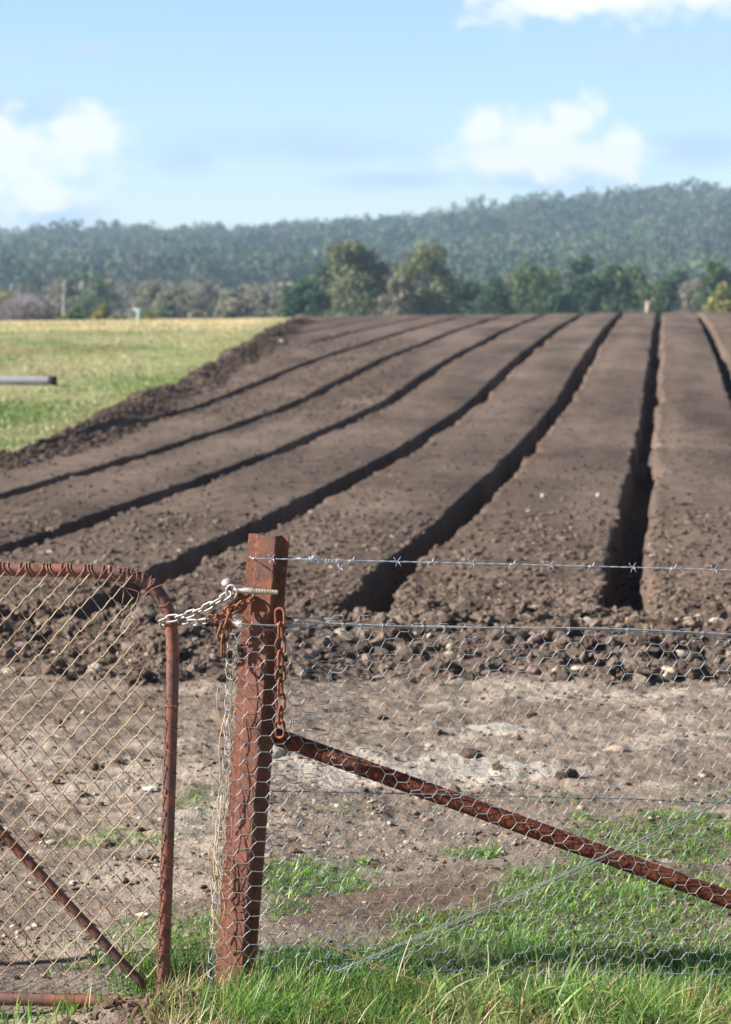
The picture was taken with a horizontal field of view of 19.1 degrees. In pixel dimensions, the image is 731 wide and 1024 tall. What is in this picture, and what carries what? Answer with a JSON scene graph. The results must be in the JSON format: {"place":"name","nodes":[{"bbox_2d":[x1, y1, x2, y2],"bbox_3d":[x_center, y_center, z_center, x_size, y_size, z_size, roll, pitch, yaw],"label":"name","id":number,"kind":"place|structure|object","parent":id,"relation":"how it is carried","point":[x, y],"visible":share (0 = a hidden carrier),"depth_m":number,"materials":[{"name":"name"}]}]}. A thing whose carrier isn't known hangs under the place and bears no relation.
{"place":"outdoors","nodes":[
{"label":"outdoors","id":0,"kind":"place"},
{"bbox_2d":[0,314,474,451],"bbox_3d":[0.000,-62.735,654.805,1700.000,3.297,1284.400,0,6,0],"label":"pasture","id":1,"kind":"structure","parent":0,"point":[145,365],"depth_m":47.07,"materials":[{"name":"green plant"}]},
{"bbox_2d":[0,289,17,307],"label":"tree","id":2,"kind":"object","parent":1,"relation":"on","point":[5,295],"visible":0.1,"depth_m":208.39,"materials":[{"name":"green plant"}]},
{"bbox_2d":[0,376,56,385],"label":"irrigation pipe","id":3,"kind":"object","parent":1,"relation":"on","point":[31,380],"visible":1,"depth_m":37.42,"materials":[{"name":"grey plastic"}]},
{"bbox_2d":[0,292,59,320],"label":"bare bush","id":4,"kind":"object","parent":1,"relation":"on","point":[24,309],"visible":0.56,"depth_m":108.84,"materials":[{"name":"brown plant"}]},
{"bbox_2d":[37,297,59,317],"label":"tree","id":5,"kind":"object","parent":1,"relation":"on","point":[50,305],"visible":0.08,"depth_m":218.40,"materials":[{"name":"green plant"}]},
{"bbox_2d":[53,310,66,319],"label":"bush","id":6,"kind":"object","parent":1,"relation":"on","point":[58,313],"visible":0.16,"depth_m":131.31,"materials":[{"name":"green plant"}]},
{"bbox_2d":[61,280,67,315],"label":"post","id":7,"kind":"object","parent":1,"relation":"on","point":[63,307],"visible":0.84,"depth_m":213.88,"materials":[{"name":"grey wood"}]},
{"bbox_2d":[45,276,85,319],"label":"tree","id":8,"kind":"object","parent":1,"relation":"on","point":[72,293],"visible":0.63,"depth_m":248.02,"materials":[{"name":"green plant"}]},
{"bbox_2d":[67,306,85,319],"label":"bush","id":9,"kind":"object","parent":1,"relation":"on","point":[76,315],"visible":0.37,"depth_m":134.29,"materials":[{"name":"green plant"}]},
{"bbox_2d":[82,303,110,319],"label":"bush","id":10,"kind":"object","parent":1,"relation":"on","point":[101,313],"visible":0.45,"depth_m":129.21,"materials":[{"name":"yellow plant"}]},
{"bbox_2d":[66,271,131,319],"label":"tree","id":11,"kind":"object","parent":1,"relation":"on","point":[87,305],"visible":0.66,"depth_m":227.87,"materials":[{"name":"green plant"}]},
{"bbox_2d":[107,310,127,319],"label":"bush","id":12,"kind":"object","parent":1,"relation":"on","point":[118,315],"visible":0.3,"depth_m":127.23,"materials":[{"name":"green plant"}]},
{"bbox_2d":[133,309,143,319],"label":"tee post","id":13,"kind":"object","parent":1,"relation":"on","point":[138,313],"visible":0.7,"depth_m":79.62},
{"bbox_2d":[117,280,167,318],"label":"tree","id":14,"kind":"object","parent":1,"relation":"on","point":[147,291],"visible":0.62,"depth_m":238.46,"materials":[{"name":"grey plant"}]},
{"bbox_2d":[140,310,163,318],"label":"bush","id":15,"kind":"object","parent":1,"relation":"on","point":[149,314],"visible":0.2,"depth_m":131.20,"materials":[{"name":"green plant"}]},
{"bbox_2d":[155,302,179,318],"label":"bush","id":16,"kind":"object","parent":1,"relation":"on","point":[168,312],"visible":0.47,"depth_m":163.93,"materials":[{"name":"green plant"}]},
{"bbox_2d":[143,285,210,318],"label":"tree","id":17,"kind":"object","parent":1,"relation":"on","point":[181,301],"visible":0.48,"depth_m":212.98,"materials":[{"name":"grey plant"}]},
{"bbox_2d":[187,307,207,318],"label":"bush","id":18,"kind":"object","parent":1,"relation":"on","point":[194,313],"visible":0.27,"depth_m":149.07,"materials":[{"name":"green plant"}]},
{"bbox_2d":[190,279,222,318],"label":"tree","id":19,"kind":"object","parent":1,"relation":"on","point":[204,295],"visible":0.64,"depth_m":248.11,"materials":[{"name":"grey plant"}]},
{"bbox_2d":[221,311,243,318],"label":"bush","id":20,"kind":"object","parent":1,"relation":"on","point":[228,314],"visible":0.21,"depth_m":139.22,"materials":[{"name":"green plant"}]},
{"bbox_2d":[209,290,265,318],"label":"tree","id":21,"kind":"object","parent":1,"relation":"on","point":[235,304],"visible":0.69,"depth_m":203.14,"materials":[{"name":"grey plant"}]},
{"bbox_2d":[216,284,270,313],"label":"tree","id":22,"kind":"object","parent":1,"relation":"on","point":[258,297],"visible":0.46,"depth_m":237.43,"materials":[{"name":"grey plant"}]},
{"bbox_2d":[248,310,270,317],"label":"bush","id":23,"kind":"object","parent":1,"relation":"on","point":[259,314],"visible":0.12,"depth_m":149.19,"materials":[{"name":"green plant"}]},
{"bbox_2d":[262,290,292,317],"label":"tree","id":24,"kind":"object","parent":1,"relation":"on","point":[274,306],"visible":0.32,"depth_m":223.39,"materials":[{"name":"grey plant"}]},
{"bbox_2d":[271,277,341,317],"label":"tree","id":25,"kind":"object","parent":1,"relation":"on","point":[300,297],"visible":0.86,"depth_m":173.38,"materials":[{"name":"green plant"}]},
{"bbox_2d":[305,264,347,315],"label":"tree","id":26,"kind":"object","parent":1,"relation":"on","point":[320,270],"visible":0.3,"depth_m":192.97,"materials":[{"name":"green plant"}]},
{"bbox_2d":[308,238,398,316],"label":"tree","id":27,"kind":"object","parent":1,"relation":"on","point":[358,285],"visible":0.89,"depth_m":182.82,"materials":[{"name":"green plant"}]},
{"bbox_2d":[368,276,427,315],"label":"tree","id":28,"kind":"object","parent":1,"relation":"on","point":[397,297],"visible":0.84,"depth_m":178.35,"materials":[{"name":"grey plant"}]},
{"bbox_2d":[365,237,478,315],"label":"tree","id":29,"kind":"object","parent":1,"relation":"on","point":[436,295],"visible":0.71,"depth_m":187.34,"materials":[{"name":"green plant"}]},
{"bbox_2d":[433,275,482,314],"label":"tree","id":30,"kind":"object","parent":1,"relation":"on","point":[465,295],"visible":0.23,"depth_m":198.35,"materials":[{"name":"green plant"}]},
{"bbox_2d":[456,278,536,314],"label":"tree","id":31,"kind":"object","parent":1,"relation":"on","point":[496,297],"visible":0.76,"depth_m":175.85,"materials":[{"name":"green plant"}]},
{"bbox_2d":[503,272,535,310],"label":"tree","id":32,"kind":"object","parent":1,"relation":"on","point":[508,279],"visible":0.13,"depth_m":228.01,"materials":[{"name":"green plant"}]},
{"bbox_2d":[507,261,564,313],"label":"tree","id":33,"kind":"object","parent":1,"relation":"on","point":[535,278],"visible":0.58,"depth_m":202.59,"materials":[{"name":"green plant"}]},
{"bbox_2d":[524,280,587,313],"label":"tree","id":34,"kind":"object","parent":1,"relation":"on","point":[553,298],"visible":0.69,"depth_m":178.49,"materials":[{"name":"green plant"}]},
{"bbox_2d":[560,254,625,313],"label":"tree","id":35,"kind":"object","parent":1,"relation":"on","point":[580,285],"visible":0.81,"depth_m":193.29,"materials":[{"name":"green plant"}]},
{"bbox_2d":[593,264,639,314],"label":"tree","id":36,"kind":"object","parent":1,"relation":"on","point":[612,274],"visible":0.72,"depth_m":198.05,"materials":[{"name":"green plant"}]},
{"bbox_2d":[623,264,653,312],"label":"tree","id":37,"kind":"object","parent":1,"relation":"on","point":[635,272],"visible":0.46,"depth_m":208.12,"materials":[{"name":"green plant"}]},
{"bbox_2d":[625,277,687,321],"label":"tree","id":38,"kind":"object","parent":1,"relation":"on","point":[660,297],"visible":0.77,"depth_m":188.12,"materials":[{"name":"green plant"}]},
{"bbox_2d":[662,267,689,311],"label":"tree","id":39,"kind":"object","parent":1,"relation":"on","point":[675,278],"visible":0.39,"depth_m":232.82,"materials":[{"name":"green plant"}]},
{"bbox_2d":[674,277,706,313],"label":"tree","id":40,"kind":"object","parent":1,"relation":"on","point":[687,290],"visible":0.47,"depth_m":213.09,"materials":[{"name":"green plant"}]},
{"bbox_2d":[678,258,730,314],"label":"tree","id":41,"kind":"object","parent":1,"relation":"on","point":[717,271],"visible":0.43,"depth_m":198.37,"materials":[{"name":"green plant"}]},
{"bbox_2d":[695,282,730,313],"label":"tree","id":42,"kind":"object","parent":1,"relation":"on","point":[719,300],"visible":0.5,"depth_m":168.64,"materials":[{"name":"yellow plant"}]},
{"bbox_2d":[0,312,730,682],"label":"ploughed field","id":43,"kind":"structure","parent":0,"point":[562,360],"depth_m":22.89,"materials":[{"name":"soil"}]},
{"bbox_2d":[0,316,730,1023],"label":"soil clods","id":44,"kind":"object","parent":43,"relation":"on","point":[476,614],"visible":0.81,"depth_m":11.17,"materials":[{"name":"brown soil"}]},
{"bbox_2d":[646,302,651,312],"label":"marker post","id":45,"kind":"object","parent":43,"relation":"on","point":[647,307],"visible":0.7,"depth_m":85.56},
{"bbox_2d":[0,672,730,1023],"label":"ground","id":46,"kind":"structure","parent":0,"point":[208,736],"depth_m":7.31,"materials":[{"name":"soil"}]},
{"bbox_2d":[0,562,178,1006],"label":"gate","id":47,"kind":"structure","parent":46,"relation":"on","point":[152,587],"depth_m":5.35,"materials":[{"name":"metal"}]},
{"bbox_2d":[158,590,231,627],"bbox_3d":[-0.416,0.237,5.271,0.209,0.106,0.064,4,7,33],"label":"galvanised chain","id":48,"kind":"object","parent":47,"relation":"attached to","point":[177,617],"visible":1,"depth_m":5.27,"materials":[{"name":"silver metal"}]},
{"bbox_2d":[135,912,150,917],"bbox_3d":[-0.625,1.135,6.109,0.044,0.012,0.038,-3,7,-30],"label":"stone","id":49,"kind":"object","parent":46,"relation":"on","point":[146,914],"visible":0.84,"depth_m":6.10,"materials":[{"name":"white stone"}]},
{"bbox_2d":[141,786,159,791],"bbox_3d":[-0.734,0.947,7.410,0.066,0.022,0.062,-2,6,-23],"label":"stone","id":50,"kind":"object","parent":46,"relation":"on","point":[148,788],"visible":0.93,"depth_m":7.39,"materials":[{"name":"white stone"}]},
{"bbox_2d":[214,533,289,989],"bbox_3d":[-0.293,0.765,5.336,0.221,1.428,0.061,0,6,3],"label":"fence post","id":51,"kind":"object","parent":46,"relation":"on","point":[265,574],"visible":0.91,"depth_m":5.31,"materials":[{"name":"metal"}]},
{"bbox_2d":[194,636,239,955],"bbox_3d":[-0.361,0.696,5.289,0.113,0.794,0.050,0,6,0],"label":"wire mesh","id":52,"kind":"object","parent":51,"relation":"attached to","point":[218,865],"visible":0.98,"depth_m":5.29,"materials":[{"name":"grey metal"}]},
{"bbox_2d":[225,584,277,599],"bbox_3d":[-0.274,0.193,5.221,0.129,0.039,0.016,0,6,3],"label":"eye bolt","id":53,"kind":"object","parent":51,"relation":"attached to","point":[255,591],"visible":1,"depth_m":5.22,"materials":[{"name":"silver metal"}]},
{"bbox_2d":[221,578,231,590],"bbox_3d":[-0.335,0.177,5.245,0.026,0.036,0.033,0,6,0],"label":"round head bolt","id":54,"kind":"object","parent":53,"relation":"attached to","point":[225,582],"visible":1,"depth_m":5.23,"materials":[{"name":"metal"}]},
{"bbox_2d":[213,592,293,655],"bbox_3d":[-0.274,0.268,5.287,0.190,0.156,0.092,-2,6,-22],"label":"rusty chain","id":55,"kind":"object","parent":51,"relation":"hanging from","point":[229,613],"visible":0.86,"depth_m":5.25,"materials":[{"name":"metal"}]},
{"bbox_2d":[206,613,217,624],"bbox_3d":[-0.374,0.261,5.278,0.030,0.028,0.008,0,6,0],"label":"shackle","id":56,"kind":"object","parent":55,"relation":"attached to","point":[216,617],"visible":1,"depth_m":5.28,"materials":[{"name":"metal"}]},
{"bbox_2d":[274,607,285,738],"bbox_3d":[-0.206,0.389,5.236,0.025,0.323,0.025,-3,6,-25],"label":"rusty chain","id":57,"kind":"object","parent":51,"relation":"hanging from","point":[279,680],"visible":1,"depth_m":5.23,"materials":[{"name":"metal"}]},
{"bbox_2d":[206,611,730,998],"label":"wire netting","id":58,"kind":"object","parent":51,"relation":"attached to","point":[444,627],"visible":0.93,"depth_m":5.28,"materials":[{"name":"grey metal"}]},
{"bbox_2d":[335,796,730,979],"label":"stay wire","id":59,"kind":"object","parent":58,"relation":"attached to","point":[525,891],"visible":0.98,"depth_m":5.28,"materials":[{"name":"grey metal"}]},
{"bbox_2d":[249,554,729,574],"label":"barbed wire","id":60,"kind":"object","parent":51,"relation":"attached to","point":[397,561],"visible":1,"depth_m":5.20,"materials":[{"name":"metal"}]},
{"bbox_2d":[265,965,730,978],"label":"barbed wire","id":61,"kind":"object","parent":51,"relation":"attached to","point":[449,970],"visible":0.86,"depth_m":5.33,"materials":[{"name":"metal"}]},
{"bbox_2d":[269,786,730,806],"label":"barbed wire","id":62,"kind":"object","parent":51,"relation":"attached to","point":[542,796],"visible":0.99,"depth_m":5.29,"materials":[{"name":"grey metal"}]},
{"bbox_2d":[273,728,730,908],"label":"brace pipe","id":63,"kind":"object","parent":51,"relation":"attached to","point":[308,749],"visible":0.97,"depth_m":5.30,"materials":[{"name":"brown metal"}]},
{"bbox_2d":[272,745,287,758],"bbox_3d":[-0.330,0.870,7.908,0.102,0.049,0.107,4,7,33],"label":"stone","id":64,"kind":"object","parent":46,"relation":"on","point":[279,752],"visible":0.38,"depth_m":7.87,"materials":[{"name":"grey stone"}]},
{"bbox_2d":[0,510,730,1020],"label":"gravel","id":65,"kind":"structure","parent":46,"relation":"on","point":[428,746],"depth_m":7.37,"materials":[{"name":"grey gravel"}]},
{"bbox_2d":[349,950,393,965],"bbox_3d":[0.022,1.168,5.560,0.135,0.073,0.124,0,6,0],"label":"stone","id":66,"kind":"object","parent":46,"relation":"on","point":[375,957],"visible":0.09,"depth_m":5.55,"materials":[{"name":"grey stone"}]},
{"bbox_2d":[458,748,481,758],"bbox_3d":[0.382,0.884,7.912,0.089,0.051,0.086,0,6,0],"label":"soil lump","id":67,"kind":"object","parent":46,"relation":"on","point":[468,753],"visible":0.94,"depth_m":7.89,"materials":[{"name":"brown soil"}]},
{"bbox_2d":[554,769,578,778],"bbox_3d":[0.704,0.921,7.606,0.087,0.049,0.054,0,6,0],"label":"soil lump","id":68,"kind":"object","parent":46,"relation":"on","point":[572,773],"visible":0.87,"depth_m":7.59,"materials":[{"name":"brown soil"}]},
{"bbox_2d":[602,745,632,751],"bbox_3d":[0.924,0.875,7.994,0.119,0.036,0.063,0,6,0],"label":"stone","id":69,"kind":"object","parent":46,"relation":"on","point":[618,748],"visible":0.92,"depth_m":7.97,"materials":[{"name":"beige stone"}]},
{"bbox_2d":[655,666,678,680],"bbox_3d":[1.298,0.702,9.374,0.103,0.064,0.112,3,7,30],"label":"stone","id":70,"kind":"object","parent":46,"relation":"on","point":[669,673],"visible":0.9,"depth_m":9.34,"materials":[{"name":"beige stone"}]},
{"bbox_2d":[0,777,730,1023],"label":"grass","id":71,"kind":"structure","parent":0,"point":[653,995],"depth_m":5.44,"materials":[{"name":"green plant"}]},
{"bbox_2d":[211,905,242,971],"bbox_3d":[-0.336,1.037,5.269,0.077,0.168,0.006,0,6,0],"label":"dry stalk","id":72,"kind":"object","parent":71,"relation":"on","point":[223,934],"visible":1,"depth_m":5.27,"materials":[{"name":"plant"}]},
{"bbox_2d":[282,925,436,988],"bbox_3d":[-0.014,1.080,5.267,0.378,0.154,0.003,0,6,3],"label":"dry stalk","id":73,"kind":"object","parent":71,"relation":"on","point":[361,959],"visible":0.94,"depth_m":5.27,"materials":[{"name":"plant"}]},
{"bbox_2d":[396,935,411,982],"bbox_3d":[0.092,1.079,5.241,0.039,0.119,0.005,0,6,0],"label":"dry stalk","id":74,"kind":"object","parent":71,"relation":"on","point":[402,960],"visible":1,"depth_m":5.24,"materials":[{"name":"plant"}]},
{"bbox_2d":[114,947,730,1023],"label":"dead grass","id":75,"kind":"structure","parent":71,"relation":"on","point":[222,1008],"depth_m":5.16,"materials":[{"name":"plant"}]},
{"bbox_2d":[485,945,489,991],"bbox_3d":[0.293,1.101,5.232,0.012,0.118,0.005,0,6,0],"label":"dry stalk","id":76,"kind":"object","parent":71,"relation":"on","point":[486,984],"visible":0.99,"depth_m":5.23,"materials":[{"name":"plant"}]},
{"bbox_2d":[639,786,673,822],"bbox_3d":[0.750,0.753,5.576,0.094,0.100,0.006,0,6,0],"label":"dry stalk","id":77,"kind":"object","parent":71,"relation":"on","point":[653,804],"visible":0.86,"depth_m":5.58,"materials":[{"name":"plant"}]},
{"bbox_2d":[0,0,730,236],"label":"sky","id":78,"kind":"structure","parent":0,"point":[169,113],"materials":[{"name":"blue"}]},
{"bbox_2d":[109,225,716,313],"bbox_3d":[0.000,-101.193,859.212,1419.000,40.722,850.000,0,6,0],"label":"hill","id":79,"kind":"structure","parent":0,"point":[127,312],"depth_m":500.57,"materials":[{"name":"green plant"}]},
{"bbox_2d":[0,175,730,313],"bbox_3d":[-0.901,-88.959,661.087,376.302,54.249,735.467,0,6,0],"label":"forest","id":80,"kind":"object","parent":79,"relation":"on","point":[483,244],"visible":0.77,"depth_m":637.23,"materials":[{"name":"green plant"}]}
]}

